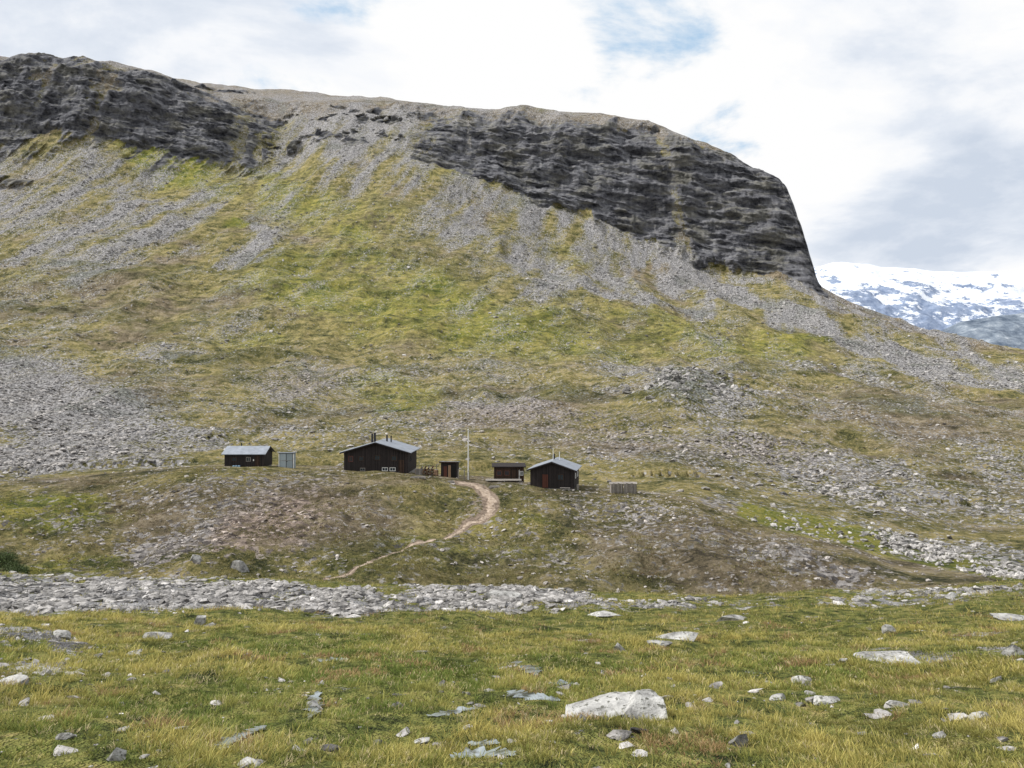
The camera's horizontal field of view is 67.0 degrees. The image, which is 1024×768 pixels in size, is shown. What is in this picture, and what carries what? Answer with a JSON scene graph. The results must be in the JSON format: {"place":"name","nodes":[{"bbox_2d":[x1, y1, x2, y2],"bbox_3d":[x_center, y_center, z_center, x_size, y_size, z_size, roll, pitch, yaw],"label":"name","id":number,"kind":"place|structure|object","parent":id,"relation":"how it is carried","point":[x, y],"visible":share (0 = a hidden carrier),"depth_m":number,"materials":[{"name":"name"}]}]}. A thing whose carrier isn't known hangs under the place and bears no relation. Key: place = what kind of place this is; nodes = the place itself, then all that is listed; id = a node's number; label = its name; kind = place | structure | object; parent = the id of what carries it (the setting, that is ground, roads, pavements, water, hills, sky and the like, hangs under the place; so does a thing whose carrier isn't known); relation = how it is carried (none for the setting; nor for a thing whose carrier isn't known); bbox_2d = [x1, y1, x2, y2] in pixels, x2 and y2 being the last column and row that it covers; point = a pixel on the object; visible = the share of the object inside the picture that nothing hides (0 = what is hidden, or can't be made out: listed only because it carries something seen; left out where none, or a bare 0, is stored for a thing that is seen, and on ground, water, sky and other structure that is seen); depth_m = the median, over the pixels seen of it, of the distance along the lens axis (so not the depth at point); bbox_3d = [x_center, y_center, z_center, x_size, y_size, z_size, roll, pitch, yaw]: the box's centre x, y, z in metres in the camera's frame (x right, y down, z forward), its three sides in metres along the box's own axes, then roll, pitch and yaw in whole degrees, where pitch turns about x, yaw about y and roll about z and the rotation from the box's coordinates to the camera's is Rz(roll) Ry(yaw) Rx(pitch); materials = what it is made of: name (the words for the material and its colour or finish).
{"place":"outdoors","nodes":[
{"label":"outdoors","id":0,"kind":"place"},
{"bbox_2d":[0,52,1023,767],"bbox_3d":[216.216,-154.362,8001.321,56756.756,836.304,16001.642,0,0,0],"label":"terrain","id":1,"kind":"structure","parent":0,"point":[730,218],"depth_m":335.30,"materials":[{"name":"green plant"}]},
{"bbox_2d":[0,549,26,567],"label":"willow shrub","id":2,"kind":"object","parent":1,"relation":"on","point":[5,557],"visible":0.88,"depth_m":74.48,"materials":[{"name":"green plant"}]},
{"bbox_2d":[0,674,28,684],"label":"boulder","id":3,"kind":"object","parent":1,"relation":"on","point":[22,677],"visible":0.4,"depth_m":8.94,"materials":[{"name":"stone"}]},
{"bbox_2d":[0,560,34,573],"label":"willow shrub","id":4,"kind":"object","parent":1,"relation":"on","point":[18,568],"visible":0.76,"depth_m":69.43,"materials":[{"name":"green plant"}]},
{"bbox_2d":[53,630,70,638],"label":"boulder","id":5,"kind":"object","parent":1,"relation":"on","point":[65,634],"visible":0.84,"depth_m":14.72,"materials":[{"name":"stone"}]},
{"bbox_2d":[55,733,75,739],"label":"boulder","id":6,"kind":"object","parent":1,"relation":"on","point":[63,736],"visible":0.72,"depth_m":6.47,"materials":[{"name":"stone"}]},
{"bbox_2d":[58,572,76,577],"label":"boulder","id":7,"kind":"object","parent":1,"relation":"on","point":[70,574],"visible":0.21,"depth_m":39.34,"materials":[{"name":"stone"}]},
{"bbox_2d":[106,747,126,760],"bbox_3d":[-2.992,2.817,5.820,0.162,0.157,0.084,0,0,-14],"label":"boulder","id":8,"kind":"object","parent":1,"relation":"on","point":[116,753],"visible":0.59,"depth_m":5.81,"materials":[{"name":"stone"}]},
{"bbox_2d":[126,649,142,654],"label":"boulder","id":9,"kind":"object","parent":1,"relation":"on","point":[138,650],"visible":0.42,"depth_m":13.37,"materials":[{"name":"stone"}]},
{"bbox_2d":[142,632,172,638],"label":"boulder","id":10,"kind":"object","parent":1,"relation":"on","point":[161,634],"visible":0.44,"depth_m":15.31,"materials":[{"name":"stone"}]},
{"bbox_2d":[190,554,201,561],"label":"boulder","id":11,"kind":"object","parent":1,"relation":"on","point":[196,558],"visible":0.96,"depth_m":70.22,"materials":[{"name":"stone"}]},
{"bbox_2d":[193,615,205,624],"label":"boulder","id":12,"kind":"object","parent":1,"relation":"on","point":[200,619],"visible":0.56,"depth_m":19.32,"materials":[{"name":"stone"}]},
{"bbox_2d":[230,560,248,572],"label":"boulder","id":13,"kind":"object","parent":1,"relation":"on","point":[239,565],"visible":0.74,"depth_m":70.22,"materials":[{"name":"stone"}]},
{"bbox_2d":[215,725,266,749],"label":"puddle","id":14,"kind":"object","parent":1,"relation":"on","point":[234,738],"visible":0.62,"depth_m":6.88,"materials":[{"name":"stone"}]},
{"bbox_2d":[221,443,275,466],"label":"wooden cabin","id":15,"kind":"object","parent":1,"relation":"on","point":[244,456],"visible":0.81,"depth_m":110.92,"materials":[{"name":"brown wood"}]},
{"bbox_2d":[255,455,259,466],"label":"door","id":16,"kind":"structure","parent":15,"relation":"in","point":[257,457],"depth_m":110.91,"materials":[{"name":"brown wood"}]},
{"bbox_2d":[238,757,260,766],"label":"boulder","id":17,"kind":"object","parent":1,"relation":"on","point":[245,760],"visible":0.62,"depth_m":5.81,"materials":[{"name":"stone"}]},
{"bbox_2d":[278,452,296,467],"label":"storage shed","id":18,"kind":"structure","parent":1,"relation":"on","point":[287,459],"depth_m":112.13,"materials":[{"name":"metal"}]},
{"bbox_2d":[302,691,324,719],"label":"puddle","id":19,"kind":"object","parent":1,"relation":"on","point":[317,697],"visible":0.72,"depth_m":8.66,"materials":[{"name":"stone"}]},
{"bbox_2d":[307,700,322,709],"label":"boulder","id":20,"kind":"object","parent":1,"relation":"on","point":[313,703],"visible":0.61,"depth_m":8.39,"materials":[{"name":"stone"}]},
{"bbox_2d":[317,656,348,661],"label":"puddle","id":21,"kind":"object","parent":1,"relation":"on","point":[330,658],"visible":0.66,"depth_m":12.46,"materials":[{"name":"liquid"}]},
{"bbox_2d":[339,433,419,472],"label":"wooden cabin","id":22,"kind":"object","parent":1,"relation":"on","point":[388,454],"visible":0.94,"depth_m":110.29,"materials":[{"name":"brown wood"}]},
{"bbox_2d":[398,460,403,472],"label":"door","id":23,"kind":"structure","parent":22,"relation":"in","point":[400,462],"depth_m":110.07,"materials":[{"name":"brown wood"}]},
{"bbox_2d":[325,482,496,579],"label":"footpath","id":24,"kind":"structure","parent":1,"relation":"on","point":[491,501],"depth_m":95.38,"materials":[{"name":"beige soil"}]},
{"bbox_2d":[410,476,425,478],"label":"plank pile","id":25,"kind":"object","parent":1,"relation":"on","point":[421,477],"visible":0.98,"depth_m":105.78,"materials":[{"name":"grey wood"}]},
{"bbox_2d":[415,469,421,474],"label":"slatted crate","id":26,"kind":"object","parent":1,"relation":"on","point":[418,471],"visible":0.86,"depth_m":110.65,"materials":[{"name":"grey wood"}]},
{"bbox_2d":[414,737,429,743],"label":"boulder","id":27,"kind":"object","parent":1,"relation":"on","point":[418,741],"visible":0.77,"depth_m":7.01,"materials":[{"name":"stone"}]},
{"bbox_2d":[420,464,436,474],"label":"woodpile","id":28,"kind":"object","parent":1,"relation":"on","point":[425,470],"visible":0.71,"depth_m":113.53,"materials":[{"name":"beige wood"}]},
{"bbox_2d":[439,461,459,477],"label":"outhouse","id":29,"kind":"structure","parent":1,"relation":"on","point":[449,468],"depth_m":111.95,"materials":[{"name":"brown wood"}]},
{"bbox_2d":[448,465,450,476],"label":"door leaf","id":30,"kind":"structure","parent":29,"relation":"in","point":[449,466],"depth_m":111.94,"materials":[{"name":"beige wood"}]},
{"bbox_2d":[451,466,454,477],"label":"open doorway","id":31,"kind":"structure","parent":29,"relation":"in","point":[452,467],"depth_m":111.91,"materials":[{"name":"black"}]},
{"bbox_2d":[426,706,474,715],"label":"puddle","id":32,"kind":"object","parent":1,"relation":"on","point":[449,712],"visible":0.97,"depth_m":8.16,"materials":[{"name":"stone"}]},
{"bbox_2d":[467,429,468,479],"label":"flagpole","id":33,"kind":"object","parent":1,"relation":"on","point":[468,457],"visible":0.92,"depth_m":110.94,"materials":[{"name":"white metal"}]},
{"bbox_2d":[450,746,515,757],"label":"puddle","id":34,"kind":"object","parent":1,"relation":"on","point":[482,749],"visible":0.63,"depth_m":6.49,"materials":[{"name":"stone"}]},
{"bbox_2d":[468,738,499,745],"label":"puddle","id":35,"kind":"object","parent":1,"relation":"on","point":[482,743],"visible":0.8,"depth_m":6.84,"materials":[{"name":"stone"}]},
{"bbox_2d":[0,467,969,595],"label":"heath tufts","id":36,"kind":"object","parent":1,"relation":"on","point":[342,544],"visible":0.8,"depth_m":84.13,"materials":[{"name":"green plant"}]},
{"bbox_2d":[0,464,1004,595],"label":"knoll stones","id":37,"kind":"object","parent":1,"relation":"on","point":[441,549],"visible":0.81,"depth_m":86.07,"materials":[{"name":"grey stone"}]},
{"bbox_2d":[484,590,521,597],"bbox_3d":[-0.354,8.021,29.111,1.426,0.433,0.856,0,0,0],"label":"boulder","id":38,"kind":"object","parent":1,"relation":"on","point":[498,593],"visible":0.57,"depth_m":28.95,"materials":[{"name":"stone"}]},
{"bbox_2d":[486,479,521,482],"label":"wooden deck","id":39,"kind":"structure","parent":1,"relation":"on","point":[504,480],"depth_m":111.07,"materials":[{"name":"grey wood"}]},
{"bbox_2d":[492,463,525,481],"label":"brown wooden hut","id":40,"kind":"object","parent":1,"relation":"on","point":[508,470],"visible":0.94,"depth_m":113.50,"materials":[{"name":"brown wood"}]},
{"bbox_2d":[512,470,516,481],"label":"door","id":41,"kind":"structure","parent":40,"relation":"in","point":[514,472],"depth_m":113.48,"materials":[{"name":"brown wood"}]},
{"bbox_2d":[0,571,1022,617],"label":"scree","id":42,"kind":"structure","parent":1,"relation":"on","point":[248,589],"depth_m":27.53,"materials":[{"name":"stone"}]},
{"bbox_2d":[0,658,1023,767],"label":"grass","id":43,"kind":"structure","parent":1,"relation":"on","point":[401,753],"depth_m":7.35,"materials":[{"name":"green plant"}]},
{"bbox_2d":[0,610,1023,690],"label":"grass","id":44,"kind":"structure","parent":1,"relation":"on","point":[373,646],"depth_m":13.54,"materials":[{"name":"green plant"}]},
{"bbox_2d":[0,571,1023,633],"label":"grass","id":45,"kind":"structure","parent":1,"relation":"on","point":[629,614],"depth_m":24.08,"materials":[{"name":"green plant"}]},
{"bbox_2d":[0,129,1023,391],"bbox_3d":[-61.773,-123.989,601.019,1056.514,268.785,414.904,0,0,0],"label":"talus","id":46,"kind":"structure","parent":1,"relation":"on","point":[874,379],"depth_m":614.34,"materials":[{"name":"stone"}]},
{"bbox_2d":[0,581,1023,767],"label":"foreground stones","id":47,"kind":"object","parent":1,"relation":"on","point":[621,735],"visible":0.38,"depth_m":8.60,"materials":[{"name":"grey stone"}]},
{"bbox_2d":[511,661,541,675],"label":"puddle","id":48,"kind":"object","parent":1,"relation":"on","point":[532,668],"visible":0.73,"depth_m":12.17,"materials":[{"name":"liquid"}]},
{"bbox_2d":[506,690,559,700],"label":"puddle","id":49,"kind":"object","parent":1,"relation":"on","point":[527,695],"visible":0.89,"depth_m":9.22,"materials":[{"name":"stone"}]},
{"bbox_2d":[527,452,581,489],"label":"gabled wooden cabin","id":50,"kind":"object","parent":1,"relation":"on","point":[557,473],"visible":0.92,"depth_m":107.13,"materials":[{"name":"brown wood"}]},
{"bbox_2d":[542,474,547,487],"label":"door","id":51,"kind":"structure","parent":50,"relation":"in","point":[544,476],"depth_m":107.22,"materials":[{"name":"brown wood"}]},
{"bbox_2d":[549,679,578,684],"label":"puddle","id":52,"kind":"object","parent":1,"relation":"on","point":[561,680],"visible":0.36,"depth_m":10.45,"materials":[{"name":"stone"}]},
{"bbox_2d":[588,610,620,616],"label":"boulder","id":53,"kind":"object","parent":1,"relation":"on","point":[604,613],"visible":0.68,"depth_m":24.05,"materials":[{"name":"stone"}]},
{"bbox_2d":[609,482,622,493],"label":"board crate","id":54,"kind":"object","parent":1,"relation":"on","point":[614,487],"visible":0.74,"depth_m":105.69,"materials":[{"name":"grey wood"}]},
{"bbox_2d":[565,689,667,720],"bbox_3d":[1.086,3.527,8.278,1.107,0.400,0.681,0,0,0],"label":"boulder","id":55,"kind":"object","parent":1,"relation":"on","point":[637,703],"visible":0.56,"depth_m":8.26,"materials":[{"name":"stone"}]},
{"bbox_2d":[613,642,626,651],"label":"boulder","id":56,"kind":"object","parent":1,"relation":"on","point":[618,646],"visible":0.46,"depth_m":15.72,"materials":[{"name":"stone"}]},
{"bbox_2d":[623,482,636,493],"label":"board crate","id":57,"kind":"object","parent":1,"relation":"on","point":[632,487],"visible":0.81,"depth_m":105.68,"materials":[{"name":"grey wood"}]},
{"bbox_2d":[647,640,671,646],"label":"boulder","id":58,"kind":"object","parent":1,"relation":"on","point":[664,643],"visible":0.6,"depth_m":16.48,"materials":[{"name":"stone"}]},
{"bbox_2d":[656,631,697,640],"bbox_3d":[3.742,5.857,17.831,1.092,0.313,0.470,0,0,13],"label":"boulder","id":59,"kind":"object","parent":1,"relation":"on","point":[681,635],"visible":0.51,"depth_m":17.74,"materials":[{"name":"stone"}]},
{"bbox_2d":[605,365,794,407],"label":"moraine boulders","id":60,"kind":"object","parent":1,"relation":"on","point":[717,389],"visible":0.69,"depth_m":281.29,"materials":[{"name":"stone"}]},
{"bbox_2d":[716,614,746,621],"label":"boulder","id":61,"kind":"object","parent":1,"relation":"on","point":[732,617],"visible":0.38,"depth_m":22.89,"materials":[{"name":"stone"}]},
{"bbox_2d":[728,733,747,746],"bbox_3d":[2.054,3.272,7.018,0.178,0.209,0.107,0,0,0],"label":"boulder","id":62,"kind":"object","parent":1,"relation":"on","point":[742,739],"visible":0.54,"depth_m":7.00,"materials":[{"name":"stone"}]},
{"bbox_2d":[769,693,784,700],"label":"boulder","id":63,"kind":"object","parent":1,"relation":"on","point":[779,696],"visible":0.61,"depth_m":9.43,"materials":[{"name":"stone"}]},
{"bbox_2d":[791,675,811,682],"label":"boulder","id":64,"kind":"object","parent":1,"relation":"on","point":[800,677],"visible":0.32,"depth_m":10.81,"materials":[{"name":"stone"}]},
{"bbox_2d":[813,695,839,705],"bbox_3d":[3.735,3.783,9.182,0.326,0.149,0.195,0,0,0],"label":"boulder","id":65,"kind":"object","parent":1,"relation":"on","point":[823,699],"visible":0.73,"depth_m":9.16,"materials":[{"name":"stone"}]},
{"bbox_2d":[838,658,847,662],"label":"boulder","id":66,"kind":"object","parent":1,"relation":"on","point":[844,659],"visible":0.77,"depth_m":12.60,"materials":[{"name":"stone"}]},
{"bbox_2d":[741,508,1023,579],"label":"stream boulders","id":67,"kind":"object","parent":1,"relation":"on","point":[997,570],"visible":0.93,"depth_m":97.72,"materials":[{"name":"stone"}]},
{"bbox_2d":[853,650,918,664],"bbox_3d":[6.257,4.607,12.873,1.000,0.209,0.600,0,0,0],"label":"boulder","id":68,"kind":"object","parent":1,"relation":"on","point":[903,654],"visible":0.55,"depth_m":12.93,"materials":[{"name":"stone"}]},
{"bbox_2d":[881,624,895,633],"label":"boulder","id":69,"kind":"object","parent":1,"relation":"on","point":[887,627],"visible":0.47,"depth_m":18.01,"materials":[{"name":"stone"}]},
{"bbox_2d":[886,700,908,706],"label":"boulder","id":70,"kind":"object","parent":1,"relation":"on","point":[892,702],"visible":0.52,"depth_m":8.40,"materials":[{"name":"stone"}]},
{"bbox_2d":[932,731,946,738],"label":"boulder","id":71,"kind":"object","parent":1,"relation":"on","point":[940,733],"visible":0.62,"depth_m":6.89,"materials":[{"name":"stone"}]},
{"bbox_2d":[945,592,956,598],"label":"boulder","id":72,"kind":"object","parent":1,"relation":"on","point":[950,595],"visible":0.57,"depth_m":27.92,"materials":[{"name":"stone"}]},
{"bbox_2d":[968,711,990,721],"bbox_3d":[4.552,3.265,7.526,0.210,0.163,0.109,0,0,5],"label":"boulder","id":73,"kind":"object","parent":1,"relation":"on","point":[979,713],"visible":0.41,"depth_m":7.50,"materials":[{"name":"stone"}]},
{"bbox_2d":[990,676,1001,682],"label":"boulder","id":74,"kind":"object","parent":1,"relation":"on","point":[996,679],"visible":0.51,"depth_m":10.30,"materials":[{"name":"stone"}]},
{"bbox_2d":[989,613,1023,620],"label":"boulder","id":75,"kind":"object","parent":1,"relation":"on","point":[1006,616],"visible":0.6,"depth_m":21.06,"materials":[{"name":"stone"}]},
{"bbox_2d":[1001,644,1023,655],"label":"boulder","id":76,"kind":"object","parent":1,"relation":"on","point":[1011,649],"visible":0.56,"depth_m":12.84,"materials":[{"name":"stone"}]},
{"bbox_2d":[0,342,1023,564],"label":"boulder field","id":77,"kind":"structure","parent":0,"point":[113,451],"depth_m":201.06,"materials":[{"name":"stone"}]},
{"bbox_2d":[0,0,1023,274],"label":"sky","id":78,"kind":"structure","parent":0,"point":[893,130],"materials":[{"name":"white"}]},
{"bbox_2d":[814,262,1023,330],"bbox_3d":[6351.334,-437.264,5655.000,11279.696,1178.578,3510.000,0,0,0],"label":"snow mountain","id":79,"kind":"structure","parent":0,"point":[934,300],"depth_m":5979.36,"materials":[{"name":"white snow"}]},
{"bbox_2d":[942,312,1023,349],"bbox_3d":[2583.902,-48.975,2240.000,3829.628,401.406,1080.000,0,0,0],"label":"distant hill","id":80,"kind":"structure","parent":0,"point":[1004,330],"depth_m":2400.00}
]}

